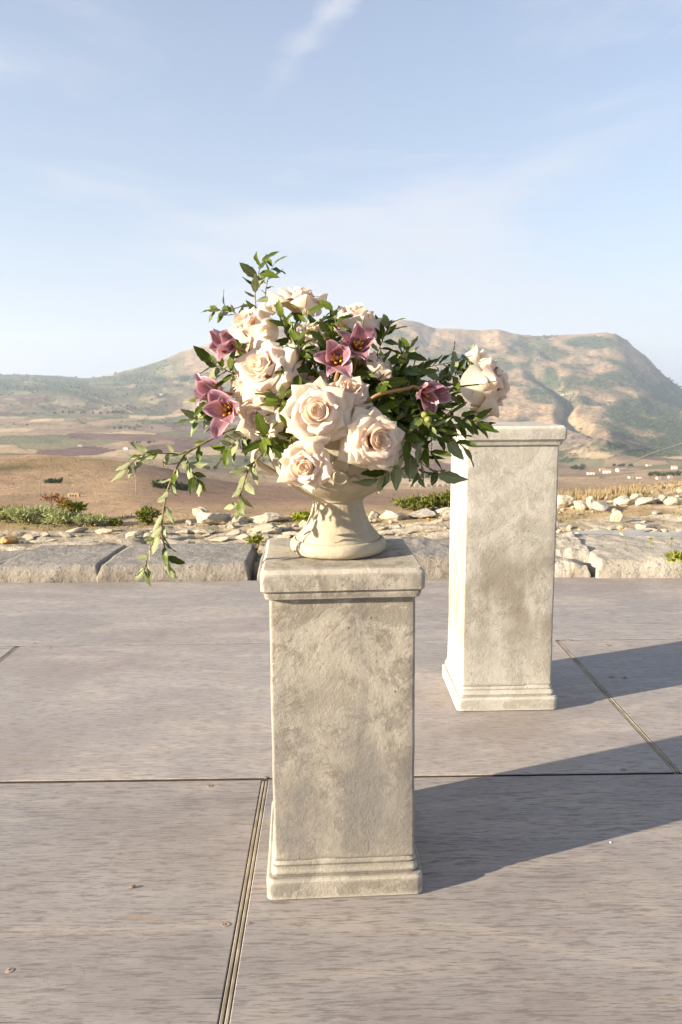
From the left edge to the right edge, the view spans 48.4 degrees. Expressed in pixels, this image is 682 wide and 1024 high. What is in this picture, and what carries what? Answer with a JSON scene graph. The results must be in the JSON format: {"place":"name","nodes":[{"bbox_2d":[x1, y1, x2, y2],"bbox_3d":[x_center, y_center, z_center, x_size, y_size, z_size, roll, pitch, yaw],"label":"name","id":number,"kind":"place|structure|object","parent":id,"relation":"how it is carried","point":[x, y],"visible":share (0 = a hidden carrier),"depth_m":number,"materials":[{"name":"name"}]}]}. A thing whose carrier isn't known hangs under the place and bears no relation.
{"place":"outdoors","nodes":[
{"label":"outdoors","id":0,"kind":"place"},
{"bbox_2d":[0,320,681,517],"bbox_3d":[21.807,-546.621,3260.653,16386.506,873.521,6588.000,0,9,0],"label":"hills","id":1,"kind":"structure","parent":0,"point":[56,439],"depth_m":2395.23,"materials":[{"name":"soil"}]},
{"bbox_2d":[0,457,667,512],"bbox_3d":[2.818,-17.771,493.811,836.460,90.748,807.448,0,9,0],"label":"hillside scrub","id":2,"kind":"object","parent":1,"relation":"on","point":[269,486],"visible":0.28,"depth_m":390.48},
{"bbox_2d":[0,321,681,461],"bbox_3d":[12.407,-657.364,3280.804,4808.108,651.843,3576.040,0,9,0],"label":"scrub woods","id":3,"kind":"object","parent":1,"relation":"on","point":[545,392],"visible":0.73,"depth_m":3408.90,"materials":[{"name":"green plant"}]},
{"bbox_2d":[8,392,681,466],"bbox_3d":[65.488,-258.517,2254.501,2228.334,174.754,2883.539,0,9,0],"label":"roads","id":4,"kind":"structure","parent":1,"relation":"on","point":[228,446],"depth_m":2360.19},
{"bbox_2d":[0,482,681,580],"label":"ground","id":5,"kind":"structure","parent":0,"point":[632,517],"depth_m":6.38,"materials":[{"name":"soil"}]},
{"bbox_2d":[0,536,18,543],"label":"rock","id":6,"kind":"object","parent":5,"relation":"on","point":[8,540],"visible":0.99,"depth_m":5.83,"materials":[{"name":"stone"}]},
{"bbox_2d":[0,550,29,563],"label":"stone slab","id":7,"kind":"structure","parent":5,"relation":"on","point":[5,556],"depth_m":4.98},
{"bbox_2d":[0,503,56,524],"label":"shrub","id":8,"kind":"object","parent":5,"relation":"on","point":[22,514],"visible":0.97,"depth_m":6.89,"materials":[{"name":"green plant"}]},
{"bbox_2d":[0,545,125,582],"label":"stone slab","id":9,"kind":"structure","parent":5,"relation":"on","point":[60,563],"depth_m":4.62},
{"bbox_2d":[36,505,90,525],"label":"shrub","id":10,"kind":"object","parent":5,"relation":"on","point":[58,517],"visible":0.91,"depth_m":6.84,"materials":[{"name":"green plant"}]},
{"bbox_2d":[57,499,88,513],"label":"shrub","id":11,"kind":"object","parent":5,"relation":"on","point":[79,506],"visible":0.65,"depth_m":7.01,"materials":[{"name":"green plant"}]},
{"bbox_2d":[71,512,109,526],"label":"shrub","id":12,"kind":"object","parent":5,"relation":"on","point":[93,519],"visible":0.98,"depth_m":6.78,"materials":[{"name":"green plant"}]},
{"bbox_2d":[134,505,161,524],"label":"shrub","id":13,"kind":"object","parent":5,"relation":"on","point":[147,514],"visible":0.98,"depth_m":6.78,"materials":[{"name":"green plant"}]},
{"bbox_2d":[96,543,257,581],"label":"stone slab","id":14,"kind":"structure","parent":5,"relation":"on","point":[221,562],"depth_m":4.62,"materials":[{"name":"stone"}]},
{"bbox_2d":[245,534,263,549],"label":"shrub","id":15,"kind":"object","parent":14,"relation":"on","point":[257,539],"visible":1,"depth_m":5.10,"materials":[{"name":"green plant"}]},
{"bbox_2d":[196,512,228,523],"bbox_3d":[-1.105,0.053,6.526,0.287,0.125,0.221,-5,3,-11],"label":"rock","id":16,"kind":"object","parent":5,"relation":"on","point":[207,518],"visible":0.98,"depth_m":6.47,"materials":[{"name":"stone"}]},
{"bbox_2d":[248,514,280,523],"bbox_3d":[-0.669,0.060,6.550,0.308,0.083,0.116,-6,1,14],"label":"rock","id":17,"kind":"object","parent":5,"relation":"on","point":[265,518],"visible":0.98,"depth_m":6.51,"materials":[{"name":"stone"}]},
{"bbox_2d":[247,523,281,531],"bbox_3d":[-0.634,0.136,6.273,0.300,0.078,0.108,-2,12,10],"label":"rock","id":18,"kind":"object","parent":5,"relation":"on","point":[265,526],"visible":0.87,"depth_m":6.25,"materials":[{"name":"stone"}]},
{"bbox_2d":[291,509,309,521],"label":"shrub","id":19,"kind":"object","parent":5,"relation":"on","point":[301,515],"visible":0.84,"depth_m":6.93,"materials":[{"name":"green plant"}]},
{"bbox_2d":[0,577,681,1023],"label":"deck","id":20,"kind":"structure","parent":5,"relation":"on","point":[136,733],"depth_m":1.96,"materials":[{"name":"grey stone"}]},
{"bbox_2d":[260,536,424,899],"bbox_3d":[-0.002,0.465,1.810,0.352,0.758,0.366,-1,9,-3],"label":"pedestal","id":21,"kind":"object","parent":20,"relation":"on","point":[342,653],"visible":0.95,"depth_m":1.66,"materials":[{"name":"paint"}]},
{"bbox_2d":[251,430,422,559],"bbox_3d":[-0.007,-0.049,1.736,0.349,0.280,0.347,8,13,44],"label":"urn","id":22,"kind":"object","parent":21,"relation":"on","point":[338,526],"visible":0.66,"depth_m":1.67,"materials":[{"name":"stone"}]},
{"bbox_2d":[111,427,236,588],"bbox_3d":[-0.312,-0.008,1.585,0.320,0.331,0.105,-3,9,-16],"label":"leafy sprig","id":23,"kind":"object","parent":22,"relation":"in","point":[193,481],"visible":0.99,"depth_m":1.57,"materials":[{"name":"green plant"}]},
{"bbox_2d":[209,328,246,361],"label":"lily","id":24,"kind":"object","parent":22,"relation":"in","point":[222,344],"visible":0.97,"depth_m":1.55,"materials":[{"name":"pink plant"}]},
{"bbox_2d":[210,423,250,470],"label":"leafy sprig","id":25,"kind":"object","parent":22,"relation":"in","point":[226,452],"visible":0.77,"depth_m":1.59,"materials":[{"name":"green plant"}]},
{"bbox_2d":[224,454,260,520],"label":"leafy sprig","id":26,"kind":"object","parent":22,"relation":"in","point":[249,488],"visible":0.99,"depth_m":1.55,"materials":[{"name":"green plant"}]},
{"bbox_2d":[236,392,284,441],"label":"rose","id":27,"kind":"object","parent":22,"relation":"in","point":[246,412],"visible":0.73,"depth_m":1.54,"materials":[{"name":"beige plant"}]},
{"bbox_2d":[241,411,284,458],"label":"leafy sprig","id":28,"kind":"object","parent":22,"relation":"in","point":[264,445],"visible":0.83,"depth_m":1.53,"materials":[{"name":"green plant"}]},
{"bbox_2d":[233,336,301,402],"bbox_3d":[-0.100,-0.266,1.632,0.159,0.150,0.294,-25,-27,22],"label":"rose","id":29,"kind":"object","parent":22,"relation":"in","point":[260,363],"visible":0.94,"depth_m":1.52,"materials":[{"name":"beige plant"}]},
{"bbox_2d":[285,328,315,372],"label":"leafy sprig","id":30,"kind":"object","parent":29,"relation":"on","point":[298,340],"visible":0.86,"depth_m":1.53,"materials":[{"name":"green plant"}]},
{"bbox_2d":[255,381,303,427],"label":"leafy sprig","id":31,"kind":"object","parent":22,"relation":"in","point":[270,398],"visible":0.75,"depth_m":1.50,"materials":[{"name":"green plant"}]},
{"bbox_2d":[276,431,297,448],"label":"leafy sprig","id":32,"kind":"object","parent":22,"relation":"in","point":[285,443],"visible":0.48,"depth_m":1.54,"materials":[{"name":"green plant"}]},
{"bbox_2d":[274,357,312,384],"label":"leafy sprig","id":33,"kind":"object","parent":22,"relation":"in","point":[298,380],"visible":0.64,"depth_m":1.52,"materials":[{"name":"green plant"}]},
{"bbox_2d":[277,441,331,492],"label":"rose","id":34,"kind":"object","parent":22,"relation":"in","point":[308,466],"visible":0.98,"depth_m":1.49,"materials":[{"name":"beige plant"}]},
{"bbox_2d":[300,370,328,383],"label":"rose","id":35,"kind":"object","parent":22,"relation":"in","point":[322,374],"visible":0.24,"depth_m":1.58,"materials":[{"name":"beige plant"}]},
{"bbox_2d":[308,330,344,375],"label":"leafy sprig","id":36,"kind":"object","parent":35,"relation":"on","point":[319,338],"visible":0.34,"depth_m":1.54,"materials":[{"name":"green plant"}]},
{"bbox_2d":[279,376,355,444],"bbox_3d":[-0.011,-0.209,1.572,0.135,0.142,0.265,4,10,27],"label":"rose","id":37,"kind":"object","parent":22,"relation":"in","point":[319,410],"visible":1,"depth_m":1.48,"materials":[{"name":"beige plant"}]},
{"bbox_2d":[319,318,345,342],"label":"leafy sprig","id":38,"kind":"object","parent":22,"relation":"in","point":[327,330],"visible":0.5,"depth_m":1.58,"materials":[{"name":"green plant"}]},
{"bbox_2d":[329,374,372,414],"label":"rose","id":39,"kind":"object","parent":22,"relation":"in","point":[357,387],"visible":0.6,"depth_m":1.53,"materials":[{"name":"beige plant"}]},
{"bbox_2d":[333,303,381,339],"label":"rose","id":40,"kind":"object","parent":22,"relation":"in","point":[363,317],"visible":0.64,"depth_m":1.62,"materials":[{"name":"beige plant"}]},
{"bbox_2d":[319,300,354,340],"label":"leafy sprig","id":41,"kind":"object","parent":40,"relation":"attached to","point":[332,317],"visible":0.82,"depth_m":1.57,"materials":[{"name":"green plant"}]},
{"bbox_2d":[371,314,406,353],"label":"leafy sprig","id":42,"kind":"object","parent":40,"relation":"attached to","point":[385,322],"visible":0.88,"depth_m":1.65,"materials":[{"name":"green plant"}]},
{"bbox_2d":[337,406,404,471],"bbox_3d":[0.019,-0.156,1.582,0.128,0.132,0.272,-7,11,-34],"label":"rose","id":43,"kind":"object","parent":22,"relation":"in","point":[372,439],"visible":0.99,"depth_m":1.49,"materials":[{"name":"beige plant"}]},
{"bbox_2d":[351,454,402,493],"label":"leafy sprig","id":44,"kind":"object","parent":22,"relation":"in","point":[395,473],"visible":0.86,"depth_m":1.56,"materials":[{"name":"green plant"}]},
{"bbox_2d":[365,392,401,420],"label":"leafy sprig","id":45,"kind":"object","parent":22,"relation":"in","point":[384,408],"visible":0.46,"depth_m":1.54,"materials":[{"name":"green plant"}]},
{"bbox_2d":[363,374,410,414],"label":"leafy sprig","id":46,"kind":"object","parent":22,"relation":"in","point":[392,382],"visible":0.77,"depth_m":1.55,"materials":[{"name":"green plant"}]},
{"bbox_2d":[389,393,415,422],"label":"leafy sprig","id":47,"kind":"object","parent":22,"relation":"in","point":[403,402],"visible":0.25,"depth_m":1.58,"materials":[{"name":"green plant"}]},
{"bbox_2d":[364,381,452,417],"bbox_3d":[0.127,-0.225,1.532,0.199,0.076,0.082,1,9,10],"label":"tulip","id":48,"kind":"object","parent":22,"relation":"in","point":[431,395],"visible":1,"depth_m":1.54,"materials":[{"name":"purple plant"}]},
{"bbox_2d":[396,406,421,432],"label":"leafy sprig","id":49,"kind":"object","parent":22,"relation":"in","point":[401,416],"visible":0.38,"depth_m":1.59,"materials":[{"name":"green plant"}]},
{"bbox_2d":[409,465,436,487],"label":"leafy sprig","id":50,"kind":"object","parent":22,"relation":"in","point":[419,479],"visible":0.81,"depth_m":1.59,"materials":[{"name":"green plant"}]},
{"bbox_2d":[402,433,451,474],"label":"leafy sprig","id":51,"kind":"object","parent":22,"relation":"in","point":[415,439],"visible":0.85,"depth_m":1.54,"materials":[{"name":"green plant"}]},
{"bbox_2d":[409,405,459,440],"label":"leafy sprig","id":52,"kind":"object","parent":22,"relation":"in","point":[423,421],"visible":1,"depth_m":1.54,"materials":[{"name":"green plant"}]},
{"bbox_2d":[402,446,467,485],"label":"leafy sprig","id":53,"kind":"object","parent":22,"relation":"in","point":[411,467],"visible":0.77,"depth_m":1.58,"materials":[{"name":"green plant"}]},
{"bbox_2d":[397,422,477,466],"bbox_3d":[0.200,-0.139,1.574,0.158,0.094,0.083,-2,9,-11],"label":"leafy sprig","id":54,"kind":"object","parent":22,"relation":"in","point":[454,449],"visible":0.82,"depth_m":1.57,"materials":[{"name":"green plant"}]},
{"bbox_2d":[414,379,473,411],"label":"leafy sprig","id":55,"kind":"object","parent":22,"relation":"in","point":[458,399],"visible":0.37,"depth_m":1.62,"materials":[{"name":"green plant"}]},
{"bbox_2d":[405,406,495,440],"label":"leafy sprig","id":56,"kind":"object","parent":22,"relation":"in","point":[461,429],"visible":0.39,"depth_m":1.65,"materials":[{"name":"green plant"}]},
{"bbox_2d":[405,402,498,435],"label":"leafy sprig","id":57,"kind":"object","parent":22,"relation":"in","point":[469,425],"visible":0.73,"depth_m":1.58,"materials":[{"name":"green plant"}]},
{"bbox_2d":[409,344,509,422],"bbox_3d":[0.252,-0.263,1.656,0.230,0.182,0.146,-4,42,12],"label":"rose","id":58,"kind":"object","parent":22,"relation":"in","point":[492,390],"visible":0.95,"depth_m":1.59,"materials":[{"name":"beige plant"}]},
{"bbox_2d":[435,344,474,385],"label":"leafy sprig","id":59,"kind":"object","parent":58,"relation":"attached to","point":[454,363],"visible":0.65,"depth_m":1.67,"materials":[{"name":"green plant"}]},
{"bbox_3d":[-0.006,-0.200,1.712,0.305,0.107,0.310,0,9,0],"label":"moss filling","id":60,"kind":"object","parent":22,"relation":"in","visible":0},
{"bbox_2d":[202,389,237,438],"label":"tulip","id":61,"kind":"object","parent":60,"relation":"on","point":[220,407],"visible":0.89,"depth_m":1.53,"materials":[{"name":"pink plant"}]},
{"bbox_2d":[193,373,280,406],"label":"tulip","id":62,"kind":"object","parent":60,"relation":"on","point":[205,385],"visible":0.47,"depth_m":1.59,"materials":[{"name":"pink plant"}]},
{"bbox_2d":[188,397,208,422],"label":"leafy sprig","id":63,"kind":"object","parent":62,"relation":"attached to","point":[198,409],"visible":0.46,"depth_m":1.61,"materials":[{"name":"green plant"}]},
{"bbox_2d":[173,409,237,436],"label":"leafy sprig","id":64,"kind":"object","parent":63,"relation":"attached to","point":[192,419],"visible":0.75,"depth_m":1.63,"materials":[{"name":"green plant"}]},
{"bbox_2d":[193,346,238,387],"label":"leafy sprig","id":65,"kind":"object","parent":62,"relation":"on","point":[208,359],"visible":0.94,"depth_m":1.59,"materials":[{"name":"green plant"}]},
{"bbox_2d":[228,302,278,355],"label":"rose","id":66,"kind":"object","parent":60,"relation":"on","point":[253,324],"visible":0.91,"depth_m":1.61,"materials":[{"name":"beige plant"}]},
{"bbox_2d":[201,292,243,322],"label":"leafy sprig","id":67,"kind":"object","parent":66,"relation":"on","point":[213,309],"visible":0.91,"depth_m":1.66,"materials":[{"name":"green plant"}]},
{"bbox_2d":[234,251,279,308],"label":"leafy sprig","id":68,"kind":"object","parent":66,"relation":"on","point":[255,283],"visible":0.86,"depth_m":1.67,"materials":[{"name":"green plant"}]},
{"bbox_2d":[257,254,286,296],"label":"leafy sprig","id":69,"kind":"object","parent":66,"relation":"on","point":[276,269],"visible":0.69,"depth_m":1.69,"materials":[{"name":"green plant"}]},
{"bbox_2d":[230,368,281,405],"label":"rose","id":70,"kind":"object","parent":60,"relation":"on","point":[237,387],"visible":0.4,"depth_m":1.59,"materials":[{"name":"beige plant"}]},
{"bbox_2d":[267,287,327,369],"bbox_3d":[-0.099,-0.334,1.685,0.127,0.324,0.142,7,12,38],"label":"rose","id":71,"kind":"object","parent":60,"relation":"on","point":[296,300],"visible":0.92,"depth_m":1.63,"materials":[{"name":"beige plant"}]},
{"bbox_2d":[290,323,329,371],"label":"rose","id":72,"kind":"object","parent":60,"relation":"on","point":[314,327],"visible":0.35,"depth_m":1.59,"materials":[{"name":"beige plant"}]},
{"bbox_2d":[268,299,300,345],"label":"leafy sprig","id":73,"kind":"object","parent":72,"relation":"on","point":[285,323],"visible":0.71,"depth_m":1.61,"materials":[{"name":"green plant"}]},
{"bbox_2d":[291,304,322,349],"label":"leafy sprig","id":74,"kind":"object","parent":72,"relation":"on","point":[312,310],"visible":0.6,"depth_m":1.57,"materials":[{"name":"green plant"}]},
{"bbox_2d":[313,339,351,381],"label":"tulip","id":75,"kind":"object","parent":60,"relation":"on","point":[334,356],"visible":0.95,"depth_m":1.48,"materials":[{"name":"pink plant"}]},
{"bbox_2d":[333,323,375,376],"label":"tulip","id":76,"kind":"object","parent":60,"relation":"on","point":[359,340],"visible":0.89,"depth_m":1.54,"materials":[{"name":"pink plant"}]},
{"bbox_2d":[337,357,375,380],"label":"leafy sprig","id":77,"kind":"object","parent":60,"relation":"on","point":[361,373],"visible":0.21,"depth_m":1.58,"materials":[{"name":"green plant"}]},
{"bbox_2d":[356,351,392,391],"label":"rose","id":78,"kind":"object","parent":60,"relation":"on","point":[376,366],"visible":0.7,"depth_m":1.57,"materials":[{"name":"beige plant"}]},
{"bbox_2d":[360,349,407,385],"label":"leafy sprig","id":79,"kind":"object","parent":60,"relation":"on","point":[393,359],"visible":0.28,"depth_m":1.61,"materials":[{"name":"green plant"}]},
{"bbox_2d":[390,336,427,375],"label":"leafy sprig","id":80,"kind":"object","parent":79,"relation":"on","point":[410,355],"visible":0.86,"depth_m":1.59,"materials":[{"name":"green plant"}]},
{"bbox_2d":[404,368,418,411],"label":"leafy sprig","id":81,"kind":"object","parent":60,"relation":"on","point":[413,380],"visible":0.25,"depth_m":1.63,"materials":[{"name":"green plant"}]},
{"bbox_2d":[389,365,438,391],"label":"leafy sprig","id":82,"kind":"object","parent":60,"relation":"on","point":[425,371],"visible":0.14,"depth_m":1.66,"materials":[{"name":"green plant"}]},
{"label":"leafy sprig","id":83,"kind":"object","parent":60,"relation":"on","visible":0},
{"bbox_2d":[413,341,467,386],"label":"leafy sprig","id":84,"kind":"object","parent":83,"relation":"on","point":[428,364],"visible":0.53,"depth_m":1.70,"materials":[{"name":"green plant"}]},
{"bbox_2d":[442,422,566,710],"bbox_3d":[0.580,0.182,2.776,0.358,1.004,0.358,-1,9,-1],"label":"pedestal","id":85,"kind":"object","parent":20,"relation":"on","point":[503,513],"visible":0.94,"depth_m":2.63,"materials":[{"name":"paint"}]},
{"bbox_2d":[379,510,407,520],"bbox_3d":[0.489,0.033,7.072,0.205,0.104,0.212,-9,12,-43],"label":"rock","id":86,"kind":"object","parent":5,"relation":"on","point":[391,515],"visible":0.97,"depth_m":7.01,"materials":[{"name":"stone"}]},
{"bbox_2d":[390,494,449,510],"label":"shrub","id":87,"kind":"object","parent":5,"relation":"on","point":[412,502],"visible":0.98,"depth_m":7.51,"materials":[{"name":"green plant"}]},
{"bbox_2d":[408,508,437,517],"bbox_3d":[0.773,0.014,7.107,0.296,0.117,0.140,1,9,8],"label":"rock","id":88,"kind":"object","parent":5,"relation":"on","point":[425,513],"visible":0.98,"depth_m":7.05,"materials":[{"name":"grey stone"}]},
{"bbox_2d":[401,537,449,578],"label":"stone slab","id":89,"kind":"structure","parent":5,"relation":"on","point":[431,556],"depth_m":4.61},
{"bbox_2d":[425,488,450,507],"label":"shrub","id":90,"kind":"object","parent":5,"relation":"on","point":[442,496],"visible":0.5,"depth_m":7.57,"materials":[{"name":"green plant"}]},
{"bbox_2d":[434,507,449,517],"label":"rock","id":91,"kind":"object","parent":5,"relation":"on","point":[444,512],"visible":0.7,"depth_m":7.07,"materials":[{"name":"stone"}]},
{"bbox_2d":[557,495,574,507],"bbox_3d":[2.227,-0.099,7.611,0.277,0.156,0.170,-9,15,5],"label":"rock","id":92,"kind":"object","parent":5,"relation":"on","point":[563,501],"visible":0.66,"depth_m":7.54,"materials":[{"name":"stone"}]},
{"bbox_2d":[555,531,589,564],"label":"stone slab","id":93,"kind":"structure","parent":5,"relation":"on","point":[569,545],"depth_m":4.89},
{"bbox_2d":[554,556,590,577],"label":"stone slab","id":94,"kind":"structure","parent":5,"relation":"on","point":[567,567],"depth_m":4.60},
{"bbox_2d":[574,500,587,509],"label":"rock","id":95,"kind":"object","parent":5,"relation":"on","point":[580,504],"visible":0.98,"depth_m":7.40,"materials":[{"name":"stone"}]},
{"bbox_2d":[590,501,611,510],"bbox_3d":[2.507,-0.055,7.336,0.189,0.102,0.180,-2,9,-12],"label":"rock","id":96,"kind":"object","parent":5,"relation":"on","point":[600,506],"visible":1,"depth_m":7.29,"materials":[{"name":"grey stone"}]},
{"bbox_2d":[578,529,651,535],"bbox_3d":[1.996,0.159,5.544,0.704,0.012,0.279,-2,9,-10],"label":"stone slab","id":97,"kind":"object","parent":5,"relation":"on","point":[614,532],"visible":0.43,"depth_m":5.60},
{"bbox_2d":[610,510,623,521],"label":"rock","id":98,"kind":"object","parent":5,"relation":"on","point":[617,516],"visible":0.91,"depth_m":6.34,"materials":[{"name":"stone"}]},
{"bbox_2d":[613,497,634,505],"bbox_3d":[2.859,-0.087,7.633,0.222,0.118,0.126,4,7,15],"label":"rock","id":99,"kind":"object","parent":5,"relation":"on","point":[621,501],"visible":0.89,"depth_m":7.61,"materials":[{"name":"stone"}]},
{"bbox_2d":[575,534,681,577],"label":"stone slab","id":100,"kind":"structure","parent":5,"relation":"on","point":[613,556],"depth_m":4.71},
{"bbox_2d":[664,548,681,562],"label":"shrub","id":101,"kind":"object","parent":100,"relation":"on","point":[675,555],"visible":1,"depth_m":4.45,"materials":[{"name":"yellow plant"}]},
{"bbox_2d":[635,497,653,505],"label":"rock","id":102,"kind":"object","parent":5,"relation":"on","point":[639,501],"visible":1,"depth_m":7.55,"materials":[{"name":"stone"}]},
{"bbox_2d":[620,532,681,537],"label":"stone slab","id":103,"kind":"object","parent":5,"relation":"on","point":[633,534],"visible":0.44,"depth_m":5.41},
{"bbox_2d":[663,497,681,505],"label":"rock","id":104,"kind":"object","parent":5,"relation":"on","point":[670,501],"visible":1,"depth_m":7.42,"materials":[{"name":"stone"}]},
{"bbox_2d":[0,0,681,388],"label":"sky","id":105,"kind":"structure","parent":0,"point":[512,166],"materials":[{"name":"blue"}]},
{"bbox_2d":[24,506,680,529],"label":"short grass","id":106,"kind":"structure","parent":0,"point":[373,518],"depth_m":6.89,"materials":[{"name":"green plant"}]},
{"bbox_2d":[558,480,681,501],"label":"dry grass","id":107,"kind":"structure","parent":0,"point":[629,490],"depth_m":8.92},
{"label":"leafy sprig","id":108,"kind":"object","parent":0,"visible":0},
{"bbox_2d":[416,355,468,397],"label":"leafy sprig","id":109,"kind":"object","parent":108,"relation":"on","point":[449,377],"visible":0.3,"depth_m":1.72,"materials":[{"name":"green plant"}]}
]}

